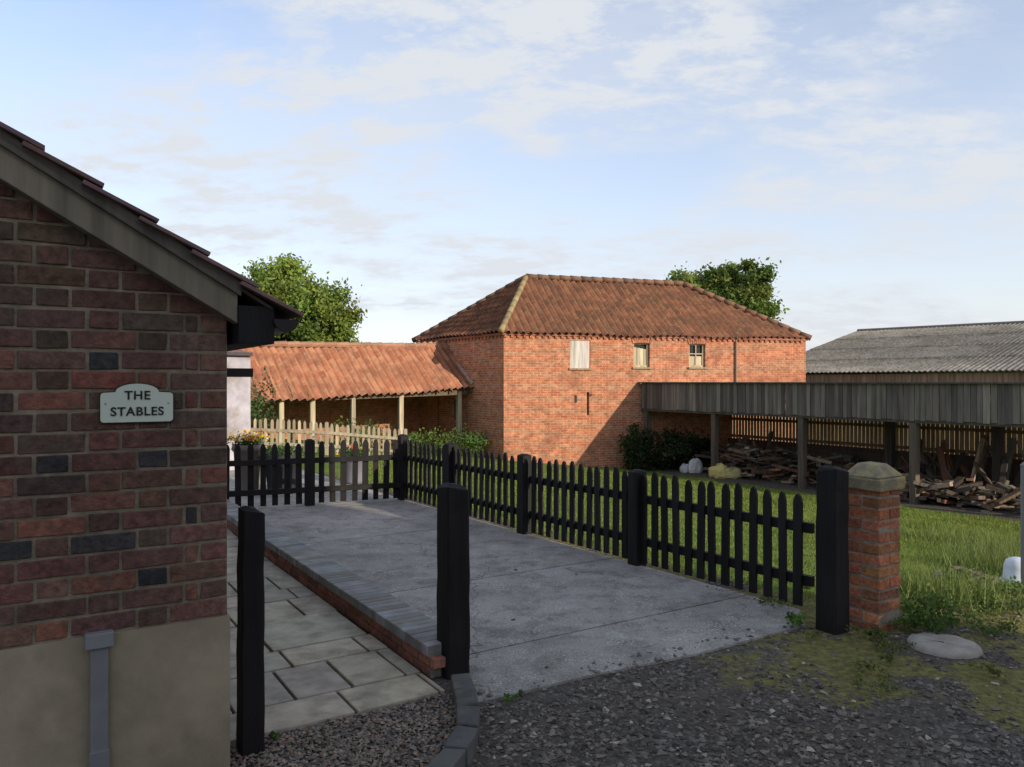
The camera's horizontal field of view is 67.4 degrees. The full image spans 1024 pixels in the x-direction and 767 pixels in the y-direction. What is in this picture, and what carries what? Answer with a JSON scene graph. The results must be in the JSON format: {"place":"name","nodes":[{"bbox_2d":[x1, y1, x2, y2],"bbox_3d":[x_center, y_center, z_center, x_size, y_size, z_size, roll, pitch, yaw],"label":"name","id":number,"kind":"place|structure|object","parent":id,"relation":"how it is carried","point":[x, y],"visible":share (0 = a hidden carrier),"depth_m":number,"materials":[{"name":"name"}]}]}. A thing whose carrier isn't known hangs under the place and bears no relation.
{"place":"outdoors","nodes":[
{"label":"outdoors","id":0,"kind":"place"},
{"bbox_2d":[1,137,271,309],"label":"roof deck","id":1,"kind":"structure","parent":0,"point":[246,298],"depth_m":3.08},
{"bbox_2d":[227,530,444,743],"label":"paved path","id":2,"kind":"structure","parent":0,"point":[314,640],"depth_m":4.32,"materials":[{"name":"stone"}]},
{"bbox_2d":[230,684,483,766],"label":"pebble gravel","id":3,"kind":"structure","parent":0,"point":[364,740],"depth_m":3.42,"materials":[{"name":"grey gravel"}]},
{"bbox_2d":[269,730,280,739],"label":"weed clump","id":4,"kind":"object","parent":3,"relation":"on","point":[275,735],"visible":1,"depth_m":3.42,"materials":[{"name":"green plant"}]},
{"bbox_2d":[0,0,1023,350],"label":"sky","id":5,"kind":"structure","parent":0,"point":[430,156],"materials":[{"name":"blue"}]},
{"bbox_2d":[227,469,805,703],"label":"driveway","id":6,"kind":"structure","parent":0,"point":[389,545],"depth_m":5.75,"materials":[{"name":"concrete"}]},
{"bbox_2d":[227,427,269,489],"bbox_3d":[-3.884,1.111,11.217,0.705,0.950,0.674,0,0,-28],"label":"flower planter","id":7,"kind":"object","parent":6,"relation":"on","point":[243,440],"visible":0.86,"depth_m":11.10,"materials":[{"name":"black plastic"}]},
{"bbox_2d":[255,437,303,488],"bbox_3d":[-3.321,1.180,11.187,0.846,0.812,0.789,0,0,43],"label":"plant tub","id":8,"kind":"object","parent":6,"relation":"on","point":[281,471],"visible":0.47,"depth_m":11.03,"materials":[{"name":"black plastic"}]},
{"bbox_2d":[227,520,445,676],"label":"red bricks","id":9,"kind":"object","parent":6,"relation":"on","point":[395,643],"visible":0.28,"depth_m":5.01,"materials":[{"name":"red brick"}]},
{"bbox_2d":[227,499,440,655],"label":"coping bricks","id":10,"kind":"object","parent":9,"relation":"on","point":[409,624],"visible":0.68,"depth_m":5.28,"materials":[{"name":"grey brick"}]},
{"bbox_2d":[227,519,441,657],"bbox_3d":[-2.033,1.454,6.881,0.224,0.058,6.300,0,0,-32],"label":"coping mortar","id":11,"kind":"object","parent":9,"relation":"on","point":[434,650],"visible":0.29,"depth_m":4.18,"materials":[{"name":"grey concrete"}]},
{"bbox_2d":[236,535,440,677],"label":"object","id":12,"kind":"object","parent":6,"relation":"on","point":[434,673],"visible":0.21,"depth_m":4.34,"materials":[{"name":"grey concrete"}]},
{"bbox_2d":[335,443,372,484],"bbox_3d":[-2.547,1.249,12.212,0.733,0.675,0.737,0,0,-19],"label":"flower planter","id":13,"kind":"object","parent":6,"relation":"on","point":[349,465],"visible":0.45,"depth_m":12.06,"materials":[{"name":"white plastic"}]},
{"bbox_2d":[754,596,767,604],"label":"weed clump","id":14,"kind":"object","parent":6,"relation":"on","point":[762,601],"visible":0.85,"depth_m":5.57,"materials":[{"name":"green plant"}]},
{"bbox_2d":[760,596,792,608],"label":"weed clump","id":15,"kind":"object","parent":6,"relation":"on","point":[777,601],"visible":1,"depth_m":5.46,"materials":[{"name":"green plant"}]},
{"bbox_2d":[762,596,794,606],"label":"weed clump","id":16,"kind":"object","parent":6,"relation":"on","point":[768,599],"visible":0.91,"depth_m":5.52,"materials":[{"name":"green plant"}]},
{"bbox_2d":[784,611,806,626],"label":"weed clump","id":17,"kind":"object","parent":6,"relation":"on","point":[794,618],"visible":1,"depth_m":5.02,"materials":[{"name":"green plant"}]},
{"bbox_2d":[228,438,1023,766],"bbox_3d":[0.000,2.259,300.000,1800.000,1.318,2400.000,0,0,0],"label":"ground","id":18,"kind":"structure","parent":0,"point":[838,668],"depth_m":4.03,"materials":[{"name":"green plant"}]},
{"bbox_2d":[0,612,229,766],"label":"plinth","id":19,"kind":"structure","parent":18,"relation":"on","point":[168,695],"depth_m":2.91,"materials":[{"name":"paint"}]},
{"bbox_2d":[84,629,113,766],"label":"metal conduit","id":20,"kind":"object","parent":19,"relation":"attached to","point":[97,644],"visible":1,"depth_m":2.82,"materials":[{"name":"grey metal"}]},
{"bbox_2d":[0,191,226,649],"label":"brick wall","id":21,"kind":"structure","parent":19,"relation":"on","point":[15,393],"depth_m":2.85,"materials":[{"name":"red brick"}]},
{"bbox_2d":[0,121,303,319],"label":"roof tiles","id":22,"kind":"object","parent":21,"relation":"on","point":[282,310],"visible":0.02,"depth_m":2.85,"materials":[{"name":"grey tile"}]},
{"bbox_2d":[0,129,240,323],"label":"bargeboard","id":23,"kind":"object","parent":22,"relation":"attached to","point":[76,205],"visible":0.95,"depth_m":2.81,"materials":[{"name":"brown wood"}]},
{"bbox_2d":[227,305,273,350],"bbox_3d":[-2.505,-0.235,5.434,0.140,0.150,5.580,0,0,-32],"label":"eaves box","id":24,"kind":"object","parent":21,"relation":"attached to","point":[253,327],"visible":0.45,"depth_m":3.08,"materials":[{"name":"black paint"}]},
{"bbox_2d":[227,319,298,376],"bbox_3d":[-2.471,0.645,5.454,0.257,1.810,5.603,0,0,-32],"label":"gutter","id":25,"kind":"object","parent":24,"relation":"attached to","point":[283,326],"visible":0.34,"depth_m":3.14,"materials":[{"name":"plastic"}]},
{"bbox_2d":[0,183,226,647],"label":"bricks","id":26,"kind":"object","parent":19,"relation":"on","point":[27,486],"visible":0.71,"depth_m":2.85,"materials":[{"name":"brown brick"}]},
{"bbox_2d":[99,383,173,423],"bbox_3d":[-1.422,0.073,2.914,0.256,0.152,0.014,0,0,-32],"label":"name plaque","id":27,"kind":"object","parent":26,"relation":"attached to","point":[136,403],"visible":1,"depth_m":2.91,"materials":[{"name":"plastic"}]},
{"bbox_2d":[227,350,252,469],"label":"rendered outbuilding","id":28,"kind":"structure","parent":18,"relation":"on","point":[238,403],"depth_m":14.08,"materials":[{"name":"paint"}]},
{"bbox_2d":[236,506,264,758],"bbox_3d":[-1.135,1.088,3.335,0.104,1.124,0.104,0,0,-32],"label":"gate post","id":29,"kind":"object","parent":18,"relation":"on","point":[250,726],"visible":0.97,"depth_m":3.29,"materials":[{"name":"black paint"}]},
{"bbox_2d":[250,367,280,436],"bbox_3d":[-7.476,0.605,21.426,2.106,2.156,1.842,0,0,-25],"label":"garden shrub","id":30,"kind":"object","parent":18,"relation":"on","point":[254,414],"visible":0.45,"depth_m":21.80,"materials":[{"name":"green plant"}]},
{"bbox_2d":[241,253,367,342],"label":"broadleaf tree","id":31,"kind":"object","parent":18,"relation":"on","point":[321,308],"visible":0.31,"depth_m":43.50,"materials":[{"name":"green plant"}]},
{"bbox_2d":[227,439,399,506],"bbox_3d":[-2.994,1.182,9.848,3.279,0.921,0.125,0,0,-23],"label":"picket fence","id":32,"kind":"object","parent":18,"relation":"on","point":[309,460],"visible":0.55,"depth_m":9.96,"materials":[{"name":"black paint"}]},
{"bbox_2d":[250,418,406,454],"bbox_3d":[-4.499,1.383,18.549,3.962,1.160,0.101,0,0,-16],"label":"timber fence","id":33,"kind":"object","parent":18,"relation":"on","point":[327,432],"visible":0.62,"depth_m":18.50,"materials":[{"name":"brown wood"}]},
{"bbox_2d":[239,340,474,454],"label":"pantiled cart shed","id":34,"kind":"structure","parent":18,"relation":"on","point":[397,386],"depth_m":25.73,"materials":[{"name":"tile"}]},
{"bbox_2d":[318,415,417,449],"bbox_3d":[-4.474,1.502,23.181,2.924,1.112,2.314,0,0,21],"label":"garden shrub","id":35,"kind":"object","parent":18,"relation":"on","point":[371,424],"visible":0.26,"depth_m":23.12,"materials":[{"name":"green plant"}]},
{"bbox_2d":[396,426,463,455],"bbox_3d":[-2.607,1.771,23.648,2.267,0.953,2.496,0,0,0],"label":"garden shrub","id":36,"kind":"object","parent":18,"relation":"on","point":[431,438],"visible":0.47,"depth_m":23.38,"materials":[{"name":"green plant"}]},
{"bbox_2d":[436,482,469,679],"bbox_3d":[-0.325,1.097,4.235,0.149,1.106,0.150,0,0,-32],"label":"gate post","id":37,"kind":"object","parent":18,"relation":"on","point":[452,597],"visible":0.91,"depth_m":4.18,"materials":[{"name":"black paint"}]},
{"bbox_2d":[426,673,479,766],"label":"edging kerb","id":38,"kind":"structure","parent":18,"relation":"on","point":[461,745],"depth_m":3.38,"materials":[{"name":"concrete"}]},
{"bbox_2d":[445,423,491,456],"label":"garden shrub","id":39,"kind":"object","parent":18,"relation":"on","point":[472,441],"visible":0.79,"depth_m":25.30,"materials":[{"name":"green plant"}]},
{"bbox_2d":[502,689,524,701],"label":"weed clump","id":40,"kind":"object","parent":18,"relation":"on","point":[507,697],"visible":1,"depth_m":3.85,"materials":[{"name":"green plant"}]},
{"bbox_2d":[397,434,814,605],"bbox_3d":[0.272,1.168,7.941,0.126,0.952,6.340,0,0,-35],"label":"picket fence","id":41,"kind":"object","parent":18,"relation":"on","point":[635,497],"visible":0.91,"depth_m":6.74,"materials":[{"name":"black paint"}]},
{"bbox_2d":[412,273,811,467],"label":"brick barn","id":42,"kind":"structure","parent":18,"relation":"on","point":[558,368],"depth_m":26.60,"materials":[{"name":"orange brick"}]},
{"bbox_2d":[454,340,707,419],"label":"windows","id":43,"kind":"structure","parent":42,"relation":"in","point":[579,349],"depth_m":26.56,"materials":[{"name":"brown wood"}]},
{"bbox_2d":[617,416,658,471],"bbox_3d":[4.260,2.040,25.813,1.325,1.886,1.728,0,0,31],"label":"ivy shrub","id":44,"kind":"object","parent":18,"relation":"on","point":[632,446],"visible":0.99,"depth_m":25.62,"materials":[{"name":"green plant"}]},
{"bbox_2d":[641,425,709,470],"bbox_3d":[5.349,2.201,26.476,2.766,1.558,3.040,0,0,0],"label":"ivy shrub","id":45,"kind":"object","parent":18,"relation":"on","point":[672,452],"visible":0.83,"depth_m":25.96,"materials":[{"name":"green plant"}]},
{"bbox_2d":[337,454,1023,610],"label":"lawn grass","id":46,"kind":"structure","parent":18,"relation":"on","point":[965,519],"depth_m":12.94,"materials":[{"name":"green plant"}]},
{"bbox_2d":[679,463,688,472],"bbox_3d":[5.700,2.785,25.254,0.361,0.339,0.281,0,0,0],"label":"white sack","id":47,"kind":"object","parent":18,"relation":"on","point":[683,468],"visible":0.96,"depth_m":25.16,"materials":[{"name":"white plastic"}]},
{"bbox_2d":[661,431,724,468],"bbox_3d":[6.249,2.311,26.882,2.365,1.337,2.399,0,0,0],"label":"ivy shrub","id":48,"kind":"object","parent":18,"relation":"on","point":[705,447],"visible":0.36,"depth_m":26.46,"materials":[{"name":"green plant"}]},
{"bbox_2d":[688,458,702,472],"bbox_3d":[6.001,2.694,25.183,0.488,0.522,0.384,0,0,0],"label":"white sack","id":49,"kind":"object","parent":18,"relation":"on","point":[695,465],"visible":0.96,"depth_m":25.04,"materials":[{"name":"white plastic"}]},
{"bbox_2d":[708,463,727,478],"bbox_3d":[6.428,2.704,23.768,0.654,0.500,0.530,0,0,0],"label":"yellow sack","id":50,"kind":"object","parent":18,"relation":"on","point":[717,470],"visible":0.93,"depth_m":23.61,"materials":[{"name":"yellow plastic"}]},
{"bbox_2d":[664,257,789,321],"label":"broadleaf tree","id":51,"kind":"object","parent":18,"relation":"on","point":[749,286],"visible":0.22,"depth_m":44.10,"materials":[{"name":"green plant"}]},
{"bbox_2d":[725,466,740,478],"bbox_3d":[6.767,2.750,23.657,0.533,0.413,0.409,0,0,0],"label":"yellow sack","id":52,"kind":"object","parent":18,"relation":"on","point":[733,472],"visible":0.94,"depth_m":23.49,"materials":[{"name":"yellow plastic"}]},
{"bbox_2d":[694,443,820,483],"bbox_3d":[7.686,2.490,23.863,2.440,1.149,5.227,0,0,-30],"label":"timber pile","id":53,"kind":"object","parent":18,"relation":"on","point":[756,464],"visible":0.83,"depth_m":23.38,"materials":[{"name":"brown wood"}]},
{"bbox_2d":[738,431,797,464],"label":"leaning planks","id":54,"kind":"object","parent":18,"relation":"on","point":[754,442],"visible":0.1,"depth_m":25.23,"materials":[{"name":"brown wood"}]},
{"bbox_2d":[638,382,1023,503],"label":"open timber shed","id":55,"kind":"structure","parent":18,"relation":"on","point":[862,408],"depth_m":21.10,"materials":[{"name":"grey wood"}]},
{"bbox_2d":[815,465,848,634],"bbox_3d":[2.079,1.088,4.985,0.160,1.124,0.159,0,0,-32],"label":"gate post","id":56,"kind":"object","parent":18,"relation":"on","point":[832,563],"visible":0.95,"depth_m":4.93,"materials":[{"name":"black paint"}]},
{"bbox_2d":[732,451,941,485],"bbox_3d":[9.640,2.551,22.410,2.943,1.024,6.198,0,0,-39],"label":"timber pile","id":57,"kind":"object","parent":18,"relation":"on","point":[846,457],"visible":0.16,"depth_m":22.29,"materials":[{"name":"brown wood"}]},
{"bbox_2d":[844,624,882,639],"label":"weed clump","id":58,"kind":"object","parent":18,"relation":"on","point":[873,634],"visible":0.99,"depth_m":4.77,"materials":[{"name":"green plant"}]},
{"bbox_2d":[848,656,889,675],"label":"weed clump","id":59,"kind":"object","parent":18,"relation":"on","point":[866,665],"visible":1,"depth_m":4.24,"materials":[{"name":"green plant"}]},
{"bbox_2d":[849,668,899,692],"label":"weed clump","id":60,"kind":"object","parent":18,"relation":"on","point":[859,675],"visible":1,"depth_m":4.00,"materials":[{"name":"green plant"}]},
{"bbox_2d":[848,461,905,631],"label":"brick pier","id":61,"kind":"structure","parent":18,"relation":"on","point":[874,488],"depth_m":5.01,"materials":[{"name":"brick"}]},
{"bbox_2d":[865,627,891,638],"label":"weed clump","id":62,"kind":"object","parent":18,"relation":"on","point":[874,630],"visible":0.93,"depth_m":4.79,"materials":[{"name":"green plant"}]},
{"bbox_2d":[877,649,896,662],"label":"weed clump","id":63,"kind":"object","parent":18,"relation":"on","point":[887,656],"visible":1,"depth_m":4.37,"materials":[{"name":"green plant"}]},
{"bbox_2d":[871,639,903,650],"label":"weed clump","id":64,"kind":"object","parent":18,"relation":"on","point":[884,642],"visible":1,"depth_m":4.59,"materials":[{"name":"green plant"}]},
{"bbox_2d":[869,638,916,653],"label":"weed clump","id":65,"kind":"object","parent":18,"relation":"on","point":[910,644],"visible":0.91,"depth_m":4.58,"materials":[{"name":"green plant"}]},
{"bbox_2d":[885,620,907,627],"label":"weed clump","id":66,"kind":"object","parent":18,"relation":"on","point":[896,622],"visible":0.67,"depth_m":4.98,"materials":[{"name":"green plant"}]},
{"bbox_2d":[898,619,927,632],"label":"weed clump","id":67,"kind":"object","parent":18,"relation":"on","point":[912,626],"visible":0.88,"depth_m":4.90,"materials":[{"name":"green plant"}]},
{"bbox_2d":[806,321,1023,458],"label":"corrugated roof barn","id":68,"kind":"structure","parent":18,"relation":"on","point":[982,352],"depth_m":34.29,"materials":[{"name":"grey metal"}]},
{"bbox_2d":[810,469,1020,512],"bbox_3d":[10.334,2.640,19.365,2.206,0.762,7.263,0,0,-36],"label":"timber pile","id":69,"kind":"object","parent":18,"relation":"on","point":[955,490],"visible":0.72,"depth_m":18.16,"materials":[{"name":"brown wood"}]},
{"bbox_2d":[814,515,1023,616],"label":"tall grass clump","id":70,"kind":"object","parent":18,"relation":"on","point":[994,553],"visible":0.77,"depth_m":7.58,"materials":[{"name":"green plant"}]},
{"bbox_2d":[894,604,953,634],"bbox_3d":[2.636,1.512,4.917,0.343,0.177,0.192,0,0,38],"label":"weed clump","id":71,"kind":"object","parent":18,"relation":"on","point":[924,616],"visible":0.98,"depth_m":4.89,"materials":[{"name":"green plant"}]},
{"bbox_2d":[899,582,979,628],"bbox_3d":[2.836,1.478,5.153,0.554,0.263,0.478,0,0,-28],"label":"weed clump","id":72,"kind":"object","parent":18,"relation":"on","point":[906,604],"visible":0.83,"depth_m":5.09,"materials":[{"name":"green plant"}]},
{"bbox_2d":[907,632,982,658],"bbox_3d":[2.619,1.593,4.661,0.408,0.059,0.417,0,0,0],"label":"round stone slab","id":73,"kind":"object","parent":18,"relation":"on","point":[946,645],"depth_m":4.60,"materials":[{"name":"grey stone"}]},
{"bbox_2d":[900,434,1023,503],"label":"leaning planks","id":74,"kind":"object","parent":18,"relation":"on","point":[944,470],"visible":0.46,"depth_m":19.77,"materials":[{"name":"brown wood"}]},
{"bbox_2d":[931,566,1000,583],"bbox_3d":[4.077,1.736,6.950,0.598,0.150,0.405,0,0,0],"label":"rubble heap","id":75,"kind":"object","parent":18,"relation":"on","point":[960,570],"visible":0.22,"depth_m":6.89,"materials":[{"name":"stone"}]},
{"bbox_2d":[943,581,1023,614],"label":"weed clump","id":76,"kind":"object","parent":18,"relation":"on","point":[991,609],"visible":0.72,"depth_m":5.54,"materials":[{"name":"green plant"}]},
{"bbox_2d":[943,564,1023,600],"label":"weed clump","id":77,"kind":"object","parent":18,"relation":"on","point":[1014,584],"visible":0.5,"depth_m":6.30,"materials":[{"name":"green plant"}]},
{"bbox_2d":[960,662,1006,676],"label":"weed clump","id":78,"kind":"object","parent":18,"relation":"on","point":[991,669],"visible":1,"depth_m":4.19,"materials":[{"name":"green plant"}]},
{"bbox_2d":[963,613,1019,636],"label":"weed clump","id":79,"kind":"object","parent":18,"relation":"on","point":[1001,629],"visible":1,"depth_m":4.93,"materials":[{"name":"green plant"}]},
{"bbox_2d":[972,602,1023,610],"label":"weed clump","id":80,"kind":"object","parent":18,"relation":"on","point":[1011,609],"visible":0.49,"depth_m":5.50,"materials":[{"name":"green plant"}]},
{"bbox_2d":[997,557,1020,582],"bbox_3d":[4.680,1.726,7.100,0.330,0.235,0.330,0,0,0],"label":"white tub","id":81,"kind":"object","parent":18,"relation":"on","point":[1011,566],"visible":0.62,"depth_m":7.05,"materials":[{"name":"plastic"}]},
{"bbox_2d":[1000,618,1023,626],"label":"weed clump","id":82,"kind":"object","parent":18,"relation":"on","point":[1022,625],"visible":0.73,"depth_m":5.09,"materials":[{"name":"green plant"}]},
{"bbox_2d":[1020,462,1023,593],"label":"timber marker post","id":83,"kind":"object","parent":18,"relation":"on","point":[1022,510],"visible":0.88,"depth_m":6.45,"materials":[{"name":"brown wood"}]},
{"bbox_2d":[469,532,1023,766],"bbox_3d":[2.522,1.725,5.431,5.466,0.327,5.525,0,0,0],"label":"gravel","id":84,"kind":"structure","parent":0,"point":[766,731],"depth_m":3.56,"materials":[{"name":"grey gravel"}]}
]}

